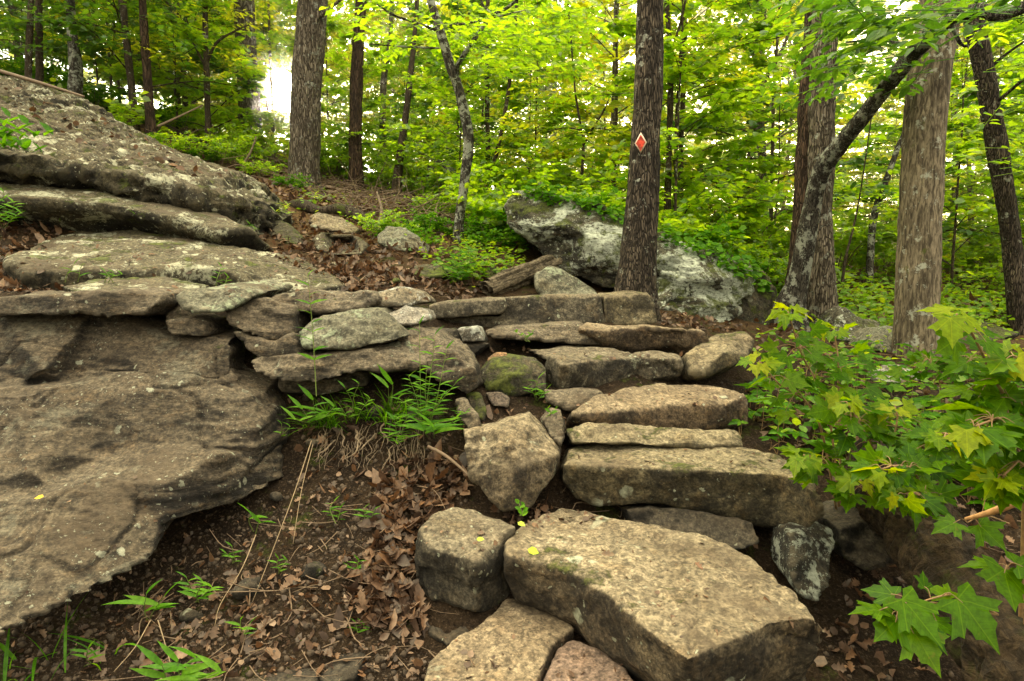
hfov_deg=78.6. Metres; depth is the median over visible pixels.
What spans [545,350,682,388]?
step stone
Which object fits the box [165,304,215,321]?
stone
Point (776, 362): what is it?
maple seedling
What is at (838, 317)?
stone
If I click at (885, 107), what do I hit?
sapling
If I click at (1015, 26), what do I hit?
sapling
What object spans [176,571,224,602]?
weed
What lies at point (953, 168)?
sapling
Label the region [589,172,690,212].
shrub
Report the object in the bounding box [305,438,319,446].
loose stone
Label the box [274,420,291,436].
weed
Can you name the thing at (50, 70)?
shrub
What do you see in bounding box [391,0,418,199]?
tree
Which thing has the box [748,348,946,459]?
creeper plant
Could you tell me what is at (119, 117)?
shrub
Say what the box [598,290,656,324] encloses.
step stone
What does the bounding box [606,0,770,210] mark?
tree
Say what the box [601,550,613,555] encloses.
fallen leaf
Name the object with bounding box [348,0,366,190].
tree
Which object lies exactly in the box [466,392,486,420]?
stone
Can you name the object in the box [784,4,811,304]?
tree
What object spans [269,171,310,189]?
shrub
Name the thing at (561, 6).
forest tree
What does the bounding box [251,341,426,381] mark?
stone
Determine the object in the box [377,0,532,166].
sapling
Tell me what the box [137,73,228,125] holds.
forest tree
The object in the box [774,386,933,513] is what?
maple seedling
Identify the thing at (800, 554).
stone
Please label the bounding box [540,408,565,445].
stone
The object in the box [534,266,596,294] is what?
stone
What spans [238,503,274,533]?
weed
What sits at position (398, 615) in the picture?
leaf litter
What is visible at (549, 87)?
forest tree
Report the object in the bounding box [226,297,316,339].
stone
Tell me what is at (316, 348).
weed
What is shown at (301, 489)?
dry stalk
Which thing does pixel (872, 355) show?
creeper plant
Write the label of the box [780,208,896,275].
shrub
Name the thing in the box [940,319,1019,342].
slab rock
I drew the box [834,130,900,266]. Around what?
sapling
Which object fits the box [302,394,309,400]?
loose stone
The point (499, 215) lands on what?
shrub
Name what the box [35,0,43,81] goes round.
tree
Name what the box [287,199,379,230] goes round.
root
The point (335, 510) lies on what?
weed
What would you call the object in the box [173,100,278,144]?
shrub
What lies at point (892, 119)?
forest tree
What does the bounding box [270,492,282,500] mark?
loose stone
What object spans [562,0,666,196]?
forest tree
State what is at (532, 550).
fallen leaf
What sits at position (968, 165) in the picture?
tree
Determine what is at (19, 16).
sapling
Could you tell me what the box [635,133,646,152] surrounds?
trail marker
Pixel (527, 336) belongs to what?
weed
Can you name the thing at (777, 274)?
shrub
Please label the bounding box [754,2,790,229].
tree
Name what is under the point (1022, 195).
sapling
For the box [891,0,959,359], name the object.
tree
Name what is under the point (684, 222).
shrub
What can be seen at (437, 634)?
flat stone
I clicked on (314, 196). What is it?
weed
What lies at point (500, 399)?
stone
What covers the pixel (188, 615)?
loose stone
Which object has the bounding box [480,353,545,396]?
stone
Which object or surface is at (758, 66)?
sapling
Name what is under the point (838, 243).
shrub
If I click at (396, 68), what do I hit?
sapling
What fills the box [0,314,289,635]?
ledge rock
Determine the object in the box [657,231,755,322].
boulder
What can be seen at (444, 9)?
sapling
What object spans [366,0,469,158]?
forest tree
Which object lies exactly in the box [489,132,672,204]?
shrub
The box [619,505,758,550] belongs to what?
filler stone
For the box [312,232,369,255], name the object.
stone
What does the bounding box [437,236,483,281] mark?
weed
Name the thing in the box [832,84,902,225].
sapling
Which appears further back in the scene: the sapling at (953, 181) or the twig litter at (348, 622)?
the sapling at (953, 181)
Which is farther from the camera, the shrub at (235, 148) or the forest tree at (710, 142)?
the forest tree at (710, 142)
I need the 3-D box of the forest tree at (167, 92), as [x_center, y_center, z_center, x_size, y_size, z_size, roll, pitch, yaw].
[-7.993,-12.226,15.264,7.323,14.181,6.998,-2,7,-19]
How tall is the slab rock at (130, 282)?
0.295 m
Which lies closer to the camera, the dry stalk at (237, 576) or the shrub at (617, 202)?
the dry stalk at (237, 576)
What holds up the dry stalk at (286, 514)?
on the ground at (830, 607)
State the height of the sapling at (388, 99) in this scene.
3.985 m
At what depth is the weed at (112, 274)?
3.67 m
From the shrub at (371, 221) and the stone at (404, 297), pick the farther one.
the shrub at (371, 221)
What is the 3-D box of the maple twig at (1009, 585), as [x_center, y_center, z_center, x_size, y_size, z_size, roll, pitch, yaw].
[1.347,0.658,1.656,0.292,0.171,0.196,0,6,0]
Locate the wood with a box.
[8,2,1020,230]
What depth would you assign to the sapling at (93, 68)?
16.10 m
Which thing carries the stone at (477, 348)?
on the ground at (830, 607)
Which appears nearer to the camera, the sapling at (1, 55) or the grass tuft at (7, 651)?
the grass tuft at (7, 651)
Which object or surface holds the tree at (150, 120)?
on the ground at (830, 607)
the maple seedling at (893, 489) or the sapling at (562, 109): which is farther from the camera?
the sapling at (562, 109)
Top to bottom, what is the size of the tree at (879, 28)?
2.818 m
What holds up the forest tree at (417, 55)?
on the ground at (830, 607)
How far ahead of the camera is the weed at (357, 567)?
2.47 m
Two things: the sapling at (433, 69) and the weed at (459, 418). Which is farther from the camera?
the sapling at (433, 69)
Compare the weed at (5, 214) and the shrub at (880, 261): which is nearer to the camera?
the weed at (5, 214)
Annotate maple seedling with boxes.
[735,301,885,509]
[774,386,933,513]
[845,421,980,530]
[882,348,985,412]
[915,303,1023,623]
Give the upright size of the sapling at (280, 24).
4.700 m
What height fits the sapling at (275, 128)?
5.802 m
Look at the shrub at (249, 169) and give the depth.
9.40 m
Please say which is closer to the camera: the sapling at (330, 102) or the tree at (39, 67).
the tree at (39, 67)
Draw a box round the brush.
[146,97,528,243]
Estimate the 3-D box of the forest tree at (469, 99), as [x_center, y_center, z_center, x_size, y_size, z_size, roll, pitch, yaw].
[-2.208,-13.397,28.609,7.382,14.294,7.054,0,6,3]
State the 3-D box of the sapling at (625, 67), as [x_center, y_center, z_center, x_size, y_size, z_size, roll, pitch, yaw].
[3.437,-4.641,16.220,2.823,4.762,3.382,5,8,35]
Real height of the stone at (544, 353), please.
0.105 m
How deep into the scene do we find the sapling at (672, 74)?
8.36 m
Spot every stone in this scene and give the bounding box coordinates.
[0,290,80,316]
[71,287,186,317]
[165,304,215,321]
[166,314,231,335]
[176,279,292,312]
[179,608,202,622]
[209,667,318,680]
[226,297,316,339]
[231,577,260,599]
[234,330,313,356]
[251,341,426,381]
[268,220,305,245]
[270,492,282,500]
[271,289,382,315]
[278,371,372,394]
[299,307,412,349]
[301,561,326,577]
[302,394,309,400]
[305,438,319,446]
[310,213,360,233]
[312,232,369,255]
[316,196,333,201]
[319,651,365,680]
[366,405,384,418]
[377,226,429,252]
[378,286,435,307]
[387,340,414,352]
[389,278,400,284]
[390,305,435,325]
[397,326,482,393]
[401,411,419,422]
[414,264,447,278]
[414,507,515,612]
[424,599,573,680]
[428,626,468,645]
[437,327,489,355]
[442,293,605,327]
[455,397,481,428]
[463,411,560,511]
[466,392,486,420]
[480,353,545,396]
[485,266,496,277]
[485,321,600,345]
[486,392,509,407]
[487,352,506,360]
[503,508,824,680]
[528,345,623,360]
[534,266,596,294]
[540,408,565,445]
[543,640,632,680]
[544,387,602,410]
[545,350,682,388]
[559,443,824,528]
[564,422,742,448]
[566,383,747,429]
[578,322,708,357]
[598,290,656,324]
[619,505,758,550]
[680,331,754,381]
[770,520,834,600]
[783,676,805,680]
[813,306,880,341]
[818,500,893,570]
[848,326,892,351]
[867,364,919,383]
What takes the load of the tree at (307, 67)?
on the ground at (830, 607)
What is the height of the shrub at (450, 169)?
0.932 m
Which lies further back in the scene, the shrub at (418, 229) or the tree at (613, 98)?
the tree at (613, 98)
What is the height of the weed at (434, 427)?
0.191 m
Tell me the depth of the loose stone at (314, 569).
2.45 m
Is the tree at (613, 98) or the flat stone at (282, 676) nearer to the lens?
the flat stone at (282, 676)
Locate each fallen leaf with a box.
[84,646,106,662]
[528,547,537,554]
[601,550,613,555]
[695,562,702,568]
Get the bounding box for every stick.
[0,69,84,97]
[157,105,202,126]
[243,136,255,162]
[376,192,383,228]
[427,445,477,485]
[965,504,1014,520]
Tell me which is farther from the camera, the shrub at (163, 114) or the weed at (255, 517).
the shrub at (163, 114)
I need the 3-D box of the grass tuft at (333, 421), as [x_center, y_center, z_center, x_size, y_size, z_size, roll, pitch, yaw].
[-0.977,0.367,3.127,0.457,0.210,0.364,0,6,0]
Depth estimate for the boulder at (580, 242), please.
6.10 m
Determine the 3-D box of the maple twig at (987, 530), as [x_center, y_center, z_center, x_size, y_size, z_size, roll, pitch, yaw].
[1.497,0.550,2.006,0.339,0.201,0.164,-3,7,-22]
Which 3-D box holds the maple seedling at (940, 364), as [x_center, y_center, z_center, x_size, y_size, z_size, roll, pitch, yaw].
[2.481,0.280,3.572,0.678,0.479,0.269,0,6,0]
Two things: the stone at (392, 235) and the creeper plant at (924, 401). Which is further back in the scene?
the stone at (392, 235)
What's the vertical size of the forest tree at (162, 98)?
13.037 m
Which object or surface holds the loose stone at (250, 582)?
on the ground at (830, 607)
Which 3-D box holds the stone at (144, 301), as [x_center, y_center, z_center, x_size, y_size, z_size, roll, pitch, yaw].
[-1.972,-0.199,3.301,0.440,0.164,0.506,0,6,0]
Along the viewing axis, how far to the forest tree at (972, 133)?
19.92 m
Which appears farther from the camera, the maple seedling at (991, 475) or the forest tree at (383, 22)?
the forest tree at (383, 22)
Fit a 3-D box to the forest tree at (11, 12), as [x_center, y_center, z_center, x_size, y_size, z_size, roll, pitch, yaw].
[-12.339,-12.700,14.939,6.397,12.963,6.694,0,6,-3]
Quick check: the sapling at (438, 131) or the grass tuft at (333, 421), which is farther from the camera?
the sapling at (438, 131)
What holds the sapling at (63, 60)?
on the ground at (830, 607)
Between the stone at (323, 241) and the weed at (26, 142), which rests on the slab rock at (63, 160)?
the weed at (26, 142)
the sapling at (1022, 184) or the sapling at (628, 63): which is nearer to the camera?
the sapling at (1022, 184)
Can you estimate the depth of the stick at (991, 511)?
1.96 m
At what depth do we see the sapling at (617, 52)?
9.89 m
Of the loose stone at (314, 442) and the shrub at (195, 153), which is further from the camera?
the shrub at (195, 153)
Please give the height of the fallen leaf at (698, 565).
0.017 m
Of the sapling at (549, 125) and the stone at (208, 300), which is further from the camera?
the sapling at (549, 125)
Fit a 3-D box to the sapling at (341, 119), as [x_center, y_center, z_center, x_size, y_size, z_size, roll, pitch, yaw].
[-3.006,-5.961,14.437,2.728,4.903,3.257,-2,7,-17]
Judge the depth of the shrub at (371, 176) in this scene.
11.34 m
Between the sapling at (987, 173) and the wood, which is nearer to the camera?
the sapling at (987, 173)
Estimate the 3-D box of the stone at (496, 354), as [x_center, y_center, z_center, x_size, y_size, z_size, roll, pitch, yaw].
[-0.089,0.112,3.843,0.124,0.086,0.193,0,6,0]
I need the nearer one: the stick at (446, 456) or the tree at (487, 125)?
the stick at (446, 456)
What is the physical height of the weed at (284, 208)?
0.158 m
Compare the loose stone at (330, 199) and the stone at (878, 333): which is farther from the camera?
the loose stone at (330, 199)
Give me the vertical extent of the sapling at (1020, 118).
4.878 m
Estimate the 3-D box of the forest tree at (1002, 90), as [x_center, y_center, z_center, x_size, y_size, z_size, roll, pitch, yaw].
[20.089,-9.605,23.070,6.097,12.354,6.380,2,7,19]
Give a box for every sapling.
[0,0,137,83]
[0,0,176,99]
[0,0,288,121]
[0,1,107,64]
[0,2,132,71]
[0,6,104,64]
[0,9,92,67]
[14,0,288,105]
[23,8,160,89]
[43,0,222,102]
[43,0,267,133]
[58,0,188,103]
[58,2,215,103]
[102,0,290,142]
[152,0,279,132]
[165,1,285,129]
[201,0,324,145]
[210,0,333,131]
[256,3,378,153]
[261,0,400,171]
[321,0,439,163]
[321,30,416,191]
[328,0,544,181]
[334,40,448,166]
[346,28,476,162]
[368,21,449,161]
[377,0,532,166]
[378,25,528,205]
[399,0,520,194]
[409,93,462,161]
[414,0,548,188]
[437,105,484,157]
[453,0,633,185]
[460,0,609,187]
[494,0,772,213]
[499,1,607,178]
[499,97,570,168]
[529,0,680,186]
[559,0,803,217]
[571,0,798,229]
[585,61,675,174]
[618,62,695,197]
[625,0,985,262]
[660,60,793,259]
[686,118,743,217]
[695,16,896,277]
[743,109,861,243]
[774,145,867,266]
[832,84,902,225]
[832,166,867,231]
[833,75,967,264]
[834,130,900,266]
[835,71,1023,275]
[837,16,1023,289]
[840,0,1023,239]
[864,125,966,223]
[869,47,1017,259]
[877,0,1023,245]
[942,96,1023,269]
[943,99,1013,243]
[947,80,1023,250]
[951,23,1023,245]
[960,99,1023,232]
[985,118,1023,247]
[987,180,1023,255]
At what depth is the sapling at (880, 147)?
17.99 m
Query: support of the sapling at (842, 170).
on the ground at (830, 607)
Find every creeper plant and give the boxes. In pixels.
[728,394,788,453]
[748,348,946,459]
[794,338,1023,389]
[921,413,1021,509]
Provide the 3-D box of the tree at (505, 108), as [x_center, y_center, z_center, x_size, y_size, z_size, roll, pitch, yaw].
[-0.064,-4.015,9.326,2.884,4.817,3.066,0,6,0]
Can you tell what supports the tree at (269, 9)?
on the ground at (830, 607)
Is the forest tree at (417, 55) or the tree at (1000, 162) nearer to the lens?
the tree at (1000, 162)
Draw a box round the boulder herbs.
[521,179,772,292]
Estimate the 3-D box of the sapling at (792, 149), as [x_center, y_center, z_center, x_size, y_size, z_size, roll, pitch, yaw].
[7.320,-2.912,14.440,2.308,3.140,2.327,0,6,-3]
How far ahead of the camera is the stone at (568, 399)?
3.42 m
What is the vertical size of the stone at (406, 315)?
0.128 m
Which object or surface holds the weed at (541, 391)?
on the ground at (830, 607)
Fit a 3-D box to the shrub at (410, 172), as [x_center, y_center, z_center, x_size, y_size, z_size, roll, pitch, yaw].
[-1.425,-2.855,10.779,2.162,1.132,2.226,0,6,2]
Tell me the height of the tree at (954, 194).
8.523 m
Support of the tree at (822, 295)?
on the ground at (830, 607)
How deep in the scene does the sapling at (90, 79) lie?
17.77 m
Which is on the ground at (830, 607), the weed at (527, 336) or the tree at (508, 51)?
the tree at (508, 51)
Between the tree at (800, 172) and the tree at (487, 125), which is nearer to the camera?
the tree at (800, 172)
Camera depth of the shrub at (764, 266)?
7.08 m
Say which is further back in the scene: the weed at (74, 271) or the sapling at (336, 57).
the sapling at (336, 57)
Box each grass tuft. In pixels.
[0,595,141,680]
[276,395,357,433]
[333,386,451,425]
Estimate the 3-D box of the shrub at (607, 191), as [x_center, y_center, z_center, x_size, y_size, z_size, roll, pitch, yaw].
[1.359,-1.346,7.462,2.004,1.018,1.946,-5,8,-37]
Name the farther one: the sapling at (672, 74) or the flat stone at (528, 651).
the sapling at (672, 74)
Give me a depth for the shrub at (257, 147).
10.59 m
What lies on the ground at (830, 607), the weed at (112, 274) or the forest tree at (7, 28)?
the forest tree at (7, 28)
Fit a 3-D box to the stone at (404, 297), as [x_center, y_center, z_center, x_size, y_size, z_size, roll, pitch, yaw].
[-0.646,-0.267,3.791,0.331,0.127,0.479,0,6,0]
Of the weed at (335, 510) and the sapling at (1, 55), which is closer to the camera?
the weed at (335, 510)
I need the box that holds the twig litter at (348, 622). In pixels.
[82,264,1020,680]
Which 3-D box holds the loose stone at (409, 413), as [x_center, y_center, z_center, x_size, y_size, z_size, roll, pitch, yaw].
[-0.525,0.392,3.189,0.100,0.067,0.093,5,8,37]
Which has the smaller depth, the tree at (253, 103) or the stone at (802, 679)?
the stone at (802, 679)
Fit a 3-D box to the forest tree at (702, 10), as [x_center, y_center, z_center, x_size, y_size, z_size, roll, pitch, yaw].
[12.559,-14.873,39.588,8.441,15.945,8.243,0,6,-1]
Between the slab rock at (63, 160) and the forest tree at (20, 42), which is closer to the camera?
the slab rock at (63, 160)
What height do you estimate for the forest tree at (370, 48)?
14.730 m
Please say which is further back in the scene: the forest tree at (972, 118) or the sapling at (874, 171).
the forest tree at (972, 118)
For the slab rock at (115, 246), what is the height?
0.729 m
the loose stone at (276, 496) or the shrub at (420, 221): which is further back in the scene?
the shrub at (420, 221)
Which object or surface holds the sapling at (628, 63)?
on the ground at (830, 607)
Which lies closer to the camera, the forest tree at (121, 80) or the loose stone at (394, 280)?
the loose stone at (394, 280)
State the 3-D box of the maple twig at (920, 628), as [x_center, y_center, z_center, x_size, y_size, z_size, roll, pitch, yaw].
[1.089,0.690,1.561,0.526,0.161,0.220,-1,6,-9]
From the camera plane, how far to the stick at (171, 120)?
9.37 m
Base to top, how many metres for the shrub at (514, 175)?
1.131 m
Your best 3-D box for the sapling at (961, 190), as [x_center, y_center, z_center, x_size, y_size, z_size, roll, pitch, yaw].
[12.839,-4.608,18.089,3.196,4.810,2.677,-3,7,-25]
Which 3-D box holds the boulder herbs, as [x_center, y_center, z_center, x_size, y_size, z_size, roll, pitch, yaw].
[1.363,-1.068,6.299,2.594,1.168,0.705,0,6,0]
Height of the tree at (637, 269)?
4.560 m
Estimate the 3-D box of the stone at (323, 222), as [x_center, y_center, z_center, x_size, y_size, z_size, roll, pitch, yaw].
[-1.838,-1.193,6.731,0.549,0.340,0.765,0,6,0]
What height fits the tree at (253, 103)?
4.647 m
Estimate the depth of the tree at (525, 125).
8.54 m
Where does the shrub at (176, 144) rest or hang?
on the ground at (830, 607)
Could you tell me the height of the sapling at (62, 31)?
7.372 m
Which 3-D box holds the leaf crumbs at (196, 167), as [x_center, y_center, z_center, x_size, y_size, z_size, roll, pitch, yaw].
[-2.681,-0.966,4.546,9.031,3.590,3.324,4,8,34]
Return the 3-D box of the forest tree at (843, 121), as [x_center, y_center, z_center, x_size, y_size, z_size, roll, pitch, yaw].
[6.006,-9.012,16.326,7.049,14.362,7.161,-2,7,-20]
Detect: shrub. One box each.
[0,56,46,76]
[0,57,84,88]
[56,72,128,111]
[108,110,140,125]
[137,95,196,132]
[148,129,207,155]
[158,96,220,133]
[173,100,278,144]
[178,131,258,166]
[185,144,226,162]
[199,121,283,160]
[235,155,284,176]
[240,118,289,159]
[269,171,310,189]
[278,125,379,176]
[320,130,418,186]
[342,151,422,193]
[353,207,419,232]
[366,132,462,199]
[367,219,424,236]
[393,207,449,231]
[394,167,491,200]
[403,192,457,217]
[410,226,441,243]
[428,156,581,199]
[434,157,601,247]
[437,209,501,236]
[443,174,522,235]
[452,216,524,248]
[466,189,624,250]
[482,176,626,247]
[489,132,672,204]
[535,189,694,248]
[563,180,707,232]
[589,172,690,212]
[620,205,747,252]
[621,173,791,230]
[658,209,739,242]
[658,211,776,253]
[699,205,792,257]
[714,237,765,261]
[733,212,867,265]
[738,243,784,283]
[750,244,788,288]
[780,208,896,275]
[834,241,947,278]
[882,231,997,272]
[944,241,1002,270]
[968,256,1004,286]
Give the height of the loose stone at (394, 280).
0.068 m
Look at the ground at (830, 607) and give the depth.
2.70 m
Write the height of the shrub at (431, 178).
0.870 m
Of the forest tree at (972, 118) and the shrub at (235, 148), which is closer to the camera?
the shrub at (235, 148)
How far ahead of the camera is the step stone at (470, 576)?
2.38 m
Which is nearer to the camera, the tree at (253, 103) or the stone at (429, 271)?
the stone at (429, 271)
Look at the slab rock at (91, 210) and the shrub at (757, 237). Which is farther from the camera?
the shrub at (757, 237)
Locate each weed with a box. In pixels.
[0,107,53,152]
[0,187,23,228]
[65,258,87,281]
[70,640,104,662]
[98,267,121,282]
[103,579,183,620]
[130,641,225,680]
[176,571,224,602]
[208,261,229,285]
[219,541,242,563]
[226,616,255,633]
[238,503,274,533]
[267,553,286,573]
[270,201,293,213]
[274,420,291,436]
[281,384,339,423]
[297,189,329,200]
[297,271,332,395]
[320,496,346,522]
[335,379,374,421]
[343,555,365,568]
[348,618,370,632]
[353,505,382,518]
[371,364,410,410]
[382,411,420,443]
[384,316,462,425]
[392,412,463,437]
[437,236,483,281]
[448,408,469,429]
[515,329,532,341]
[515,499,527,515]
[522,372,549,400]
[545,406,557,417]
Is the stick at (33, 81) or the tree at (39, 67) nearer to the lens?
the stick at (33, 81)
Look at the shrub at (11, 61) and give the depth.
10.68 m
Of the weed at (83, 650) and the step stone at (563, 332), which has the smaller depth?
the weed at (83, 650)
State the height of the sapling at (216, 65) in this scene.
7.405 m
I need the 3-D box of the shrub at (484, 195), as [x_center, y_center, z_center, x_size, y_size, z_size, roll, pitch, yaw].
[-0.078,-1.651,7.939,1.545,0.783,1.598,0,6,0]
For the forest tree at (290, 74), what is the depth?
27.48 m
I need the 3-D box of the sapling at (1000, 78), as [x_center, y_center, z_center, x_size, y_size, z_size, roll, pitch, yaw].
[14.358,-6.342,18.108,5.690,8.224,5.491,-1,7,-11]
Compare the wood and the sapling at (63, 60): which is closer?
the sapling at (63, 60)
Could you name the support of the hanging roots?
hanging from the ground at (830, 607)
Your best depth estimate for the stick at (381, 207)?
6.88 m
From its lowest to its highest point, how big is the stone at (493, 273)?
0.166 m
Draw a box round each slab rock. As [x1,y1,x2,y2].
[0,75,294,235]
[0,182,273,251]
[2,230,345,292]
[63,276,209,291]
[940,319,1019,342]
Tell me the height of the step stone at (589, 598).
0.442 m
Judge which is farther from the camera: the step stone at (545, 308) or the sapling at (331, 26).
the sapling at (331, 26)
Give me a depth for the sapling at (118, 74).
10.46 m
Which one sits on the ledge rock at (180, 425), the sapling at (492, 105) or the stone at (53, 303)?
the stone at (53, 303)
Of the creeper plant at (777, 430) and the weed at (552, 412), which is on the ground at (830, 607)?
the creeper plant at (777, 430)
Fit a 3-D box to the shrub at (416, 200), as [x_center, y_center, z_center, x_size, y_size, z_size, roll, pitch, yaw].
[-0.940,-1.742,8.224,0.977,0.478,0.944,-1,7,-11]
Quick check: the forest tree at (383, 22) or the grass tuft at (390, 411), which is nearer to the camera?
the grass tuft at (390, 411)
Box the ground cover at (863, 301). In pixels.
[1,83,1023,480]
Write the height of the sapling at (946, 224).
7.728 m
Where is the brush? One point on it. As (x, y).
(370, 197)
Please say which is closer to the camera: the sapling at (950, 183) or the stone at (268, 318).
the stone at (268, 318)
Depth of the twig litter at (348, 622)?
2.36 m
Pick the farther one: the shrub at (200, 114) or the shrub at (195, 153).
the shrub at (200, 114)
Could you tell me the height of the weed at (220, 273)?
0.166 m
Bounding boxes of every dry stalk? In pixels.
[115,620,150,669]
[157,620,169,661]
[214,534,255,625]
[252,441,311,601]
[293,444,312,541]
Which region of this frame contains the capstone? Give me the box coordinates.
[429,297,507,318]
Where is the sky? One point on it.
(282, 82)
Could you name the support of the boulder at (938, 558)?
on the ground at (830, 607)
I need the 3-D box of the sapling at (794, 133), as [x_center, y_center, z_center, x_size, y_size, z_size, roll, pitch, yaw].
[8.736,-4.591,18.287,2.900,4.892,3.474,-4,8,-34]
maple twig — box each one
[848,571,1002,676]
[929,500,1009,550]
[957,550,1023,611]
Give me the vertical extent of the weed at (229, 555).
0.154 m
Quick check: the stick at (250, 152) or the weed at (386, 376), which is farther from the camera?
the stick at (250, 152)
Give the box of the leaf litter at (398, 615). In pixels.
[0,107,1023,680]
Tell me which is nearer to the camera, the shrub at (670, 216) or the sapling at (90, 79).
the shrub at (670, 216)
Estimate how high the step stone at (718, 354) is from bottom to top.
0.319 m
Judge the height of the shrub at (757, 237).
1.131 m
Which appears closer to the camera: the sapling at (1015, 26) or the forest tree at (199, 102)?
the sapling at (1015, 26)
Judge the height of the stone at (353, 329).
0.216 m
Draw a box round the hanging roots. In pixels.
[314,422,424,476]
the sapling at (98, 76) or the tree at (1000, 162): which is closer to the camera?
the tree at (1000, 162)
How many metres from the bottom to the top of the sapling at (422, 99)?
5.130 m
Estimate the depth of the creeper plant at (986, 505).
2.97 m
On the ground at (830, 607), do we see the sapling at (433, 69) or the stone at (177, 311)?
the sapling at (433, 69)
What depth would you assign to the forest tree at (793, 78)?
20.97 m
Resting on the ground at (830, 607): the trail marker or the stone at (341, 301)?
the stone at (341, 301)
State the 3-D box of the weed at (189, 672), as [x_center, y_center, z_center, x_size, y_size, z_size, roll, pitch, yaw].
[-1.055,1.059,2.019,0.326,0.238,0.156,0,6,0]
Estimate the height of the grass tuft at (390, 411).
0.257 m
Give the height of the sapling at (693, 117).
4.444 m
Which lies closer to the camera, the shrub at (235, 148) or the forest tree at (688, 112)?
the shrub at (235, 148)
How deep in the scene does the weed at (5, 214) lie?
4.57 m
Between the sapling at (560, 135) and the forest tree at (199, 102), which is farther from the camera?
the forest tree at (199, 102)
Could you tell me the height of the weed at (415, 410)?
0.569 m
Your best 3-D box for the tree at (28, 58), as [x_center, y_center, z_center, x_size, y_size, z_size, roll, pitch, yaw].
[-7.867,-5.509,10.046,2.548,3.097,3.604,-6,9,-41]
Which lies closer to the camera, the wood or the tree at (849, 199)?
the tree at (849, 199)
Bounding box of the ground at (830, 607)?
[0,79,1023,680]
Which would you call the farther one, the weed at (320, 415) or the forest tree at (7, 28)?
the forest tree at (7, 28)
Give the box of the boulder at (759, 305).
[720,251,776,324]
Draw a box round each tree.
[0,0,118,78]
[0,0,139,62]
[0,0,180,97]
[0,1,58,58]
[1,7,85,76]
[2,6,114,86]
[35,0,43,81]
[41,0,215,131]
[83,0,338,134]
[96,0,264,109]
[118,0,280,151]
[130,1,295,125]
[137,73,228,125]
[139,0,156,133]
[154,19,203,106]
[198,3,289,131]
[210,0,382,167]
[234,0,263,156]
[258,1,367,143]
[266,0,429,158]
[270,0,536,160]
[287,0,341,191]
[319,0,626,242]
[341,0,422,158]
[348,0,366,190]
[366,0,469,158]
[379,0,393,189]
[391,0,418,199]
[407,1,604,187]
[417,0,534,155]
[474,0,593,165]
[485,0,489,187]
[487,0,664,184]
[490,0,630,171]
[525,0,634,170]
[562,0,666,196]
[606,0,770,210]
[607,0,618,181]
[613,0,663,320]
[623,0,899,220]
[664,89,707,198]
[665,1,744,190]
[678,0,687,198]
[685,0,795,216]
[692,0,883,229]
[706,10,864,217]
[743,0,1023,331]
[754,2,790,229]
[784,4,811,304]
[792,119,898,283]
[807,5,838,329]
[833,0,913,217]
[849,0,1023,238]
[865,134,901,287]
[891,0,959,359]
[945,0,1023,241]
[945,1,1023,334]
[947,2,1014,221]
[949,45,957,267]
[959,0,1023,206]
[963,23,975,269]
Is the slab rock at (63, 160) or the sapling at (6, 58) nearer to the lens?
the slab rock at (63, 160)
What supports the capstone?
on the ground at (830, 607)
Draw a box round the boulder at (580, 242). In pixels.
[504,189,622,287]
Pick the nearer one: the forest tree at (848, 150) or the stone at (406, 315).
the stone at (406, 315)
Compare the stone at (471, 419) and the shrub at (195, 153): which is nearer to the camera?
the stone at (471, 419)
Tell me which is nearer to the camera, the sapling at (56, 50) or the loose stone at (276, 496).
the loose stone at (276, 496)
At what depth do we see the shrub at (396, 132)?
11.98 m
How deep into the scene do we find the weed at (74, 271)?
3.70 m
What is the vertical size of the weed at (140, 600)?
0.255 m
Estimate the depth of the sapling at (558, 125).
18.30 m
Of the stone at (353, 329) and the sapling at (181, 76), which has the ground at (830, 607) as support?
the sapling at (181, 76)
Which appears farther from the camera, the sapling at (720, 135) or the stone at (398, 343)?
the sapling at (720, 135)
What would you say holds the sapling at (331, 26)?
on the ground at (830, 607)
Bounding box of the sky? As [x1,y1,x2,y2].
[0,0,1023,229]
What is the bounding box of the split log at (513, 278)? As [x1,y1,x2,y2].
[475,254,562,296]
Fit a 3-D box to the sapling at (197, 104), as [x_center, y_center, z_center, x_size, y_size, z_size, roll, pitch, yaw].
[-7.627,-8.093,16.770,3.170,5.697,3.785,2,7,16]
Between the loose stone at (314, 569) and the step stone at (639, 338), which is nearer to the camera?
the loose stone at (314, 569)
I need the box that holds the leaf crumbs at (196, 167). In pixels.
[0,79,793,680]
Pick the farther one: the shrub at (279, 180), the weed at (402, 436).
the shrub at (279, 180)
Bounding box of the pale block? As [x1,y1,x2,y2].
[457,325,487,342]
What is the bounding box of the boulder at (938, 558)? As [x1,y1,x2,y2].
[843,438,1023,680]
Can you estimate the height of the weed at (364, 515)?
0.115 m
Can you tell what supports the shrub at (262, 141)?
on the ground at (830, 607)
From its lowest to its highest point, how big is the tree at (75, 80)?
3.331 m
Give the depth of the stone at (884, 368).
4.44 m
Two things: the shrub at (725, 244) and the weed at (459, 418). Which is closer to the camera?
the weed at (459, 418)
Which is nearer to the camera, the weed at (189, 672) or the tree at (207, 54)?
the weed at (189, 672)
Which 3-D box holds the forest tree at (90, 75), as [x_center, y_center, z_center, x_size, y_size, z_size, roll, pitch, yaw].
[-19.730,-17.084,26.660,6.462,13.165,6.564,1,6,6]
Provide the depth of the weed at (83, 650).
2.11 m
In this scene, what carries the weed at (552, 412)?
on the stone at (554, 424)

